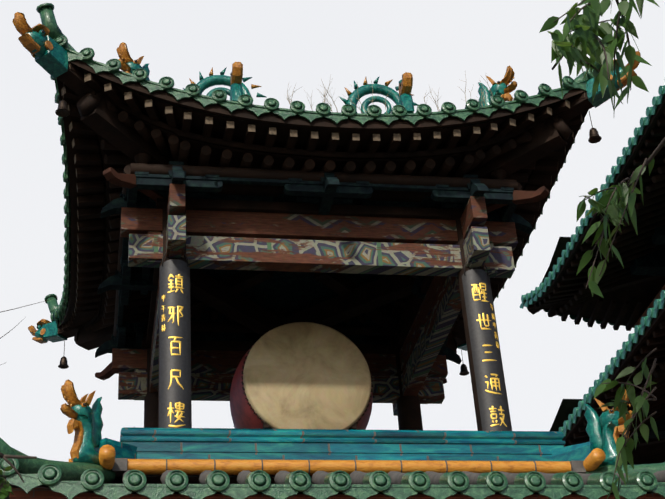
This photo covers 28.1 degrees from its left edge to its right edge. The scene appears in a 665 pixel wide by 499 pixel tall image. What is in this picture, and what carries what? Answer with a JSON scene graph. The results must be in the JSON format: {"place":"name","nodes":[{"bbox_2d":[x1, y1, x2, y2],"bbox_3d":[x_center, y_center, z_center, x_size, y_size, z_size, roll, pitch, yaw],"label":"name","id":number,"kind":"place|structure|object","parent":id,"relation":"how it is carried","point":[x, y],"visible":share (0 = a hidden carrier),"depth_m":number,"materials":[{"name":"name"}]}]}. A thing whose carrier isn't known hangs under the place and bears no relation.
{"place":"outdoors","nodes":[
{"label":"outdoors","id":0,"kind":"place"},
{"bbox_2d":[146,482,312,483],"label":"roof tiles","id":1,"kind":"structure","parent":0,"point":[198,483],"depth_m":11.43,"materials":[{"name":"grey stone"}]},
{"bbox_2d":[230,321,372,429],"bbox_3d":[-0.302,1.961,13.838,1.510,2.410,0.988,2,-32,-10],"label":"drum","id":2,"kind":"object","parent":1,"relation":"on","point":[302,375],"visible":0.62,"depth_m":13.66,"materials":[{"name":"beige leather"}]},
{"bbox_2d":[112,184,517,430],"bbox_3d":[-0.261,1.721,13.997,4.040,3.470,4.040,2,-32,-10],"label":"frame","id":3,"kind":"object","parent":1,"relation":"on","point":[409,376],"visible":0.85,"depth_m":13.41,"materials":[{"name":"brown wood"}]},
{"bbox_2d":[159,252,191,427],"bbox_3d":[-1.458,0.871,12.325,0.292,2.223,0.099,2,-32,-10],"label":"plaque","id":4,"kind":"object","parent":3,"relation":"attached to","point":[175,407],"visible":0.96,"depth_m":12.29,"materials":[{"name":"black wood"}]},
{"bbox_2d":[95,153,548,383],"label":"brackets","id":5,"kind":"object","parent":3,"relation":"attached to","point":[142,182],"visible":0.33,"depth_m":13.47,"materials":[{"name":"brown wood"}]},
{"bbox_2d":[170,154,416,335],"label":"ceiling","id":6,"kind":"structure","parent":5,"relation":"attached to","point":[247,298],"depth_m":15.59,"materials":[{"name":"brown wood"}]},
{"bbox_2d":[36,3,608,327],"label":"roof tiles","id":7,"kind":"object","parent":5,"relation":"on","point":[192,91],"visible":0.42,"depth_m":12.95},
{"bbox_2d":[121,70,492,112],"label":"roof weeds","id":8,"kind":"object","parent":7,"relation":"on","point":[288,97],"visible":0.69,"depth_m":13.50,"materials":[{"name":"brown plant"}]},
{"bbox_2d":[56,60,593,352],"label":"roof underside","id":9,"kind":"structure","parent":5,"relation":"on","point":[116,128],"depth_m":13.28,"materials":[{"name":"brown wood"}]},
{"bbox_2d":[462,261,511,430],"bbox_3d":[1.494,0.970,12.854,0.292,2.223,0.099,2,-32,-10],"label":"plaque","id":10,"kind":"object","parent":3,"relation":"attached to","point":[489,372],"visible":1,"depth_m":12.81,"materials":[{"name":"black wood"}]},
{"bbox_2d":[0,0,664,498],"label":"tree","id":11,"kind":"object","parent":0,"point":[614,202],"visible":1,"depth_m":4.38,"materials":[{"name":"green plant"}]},
{"bbox_2d":[0,0,664,461],"label":"sky","id":12,"kind":"structure","parent":0,"point":[546,361],"materials":[{"name":"white"}]},
{"bbox_2d":[9,488,664,498],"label":"roof tiles","id":13,"kind":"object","parent":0,"point":[34,493],"depth_m":10.40,"materials":[{"name":"red tile"}]},
{"bbox_2d":[0,438,664,498],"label":"tiled roof","id":14,"kind":"structure","parent":13,"relation":"on","point":[70,480],"depth_m":10.45,"materials":[{"name":"green tile"}]},
{"bbox_2d":[69,427,605,483],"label":"ridge","id":15,"kind":"structure","parent":0,"point":[154,454],"depth_m":11.59,"materials":[{"name":"ceramic"}]},
{"bbox_2d":[12,12,640,466],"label":"ornaments","id":16,"kind":"object","parent":15,"relation":"on","point":[604,430],"visible":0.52,"depth_m":12.45,"materials":[{"name":"ceramic"}]},
{"label":"ground","id":17,"kind":"structure","parent":0,"visible":0},
{"bbox_2d":[520,85,664,464],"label":"neighbouring roof","id":18,"kind":"structure","parent":17,"relation":"on","point":[633,291],"depth_m":24.06,"materials":[{"name":"teal wood"}]}
]}

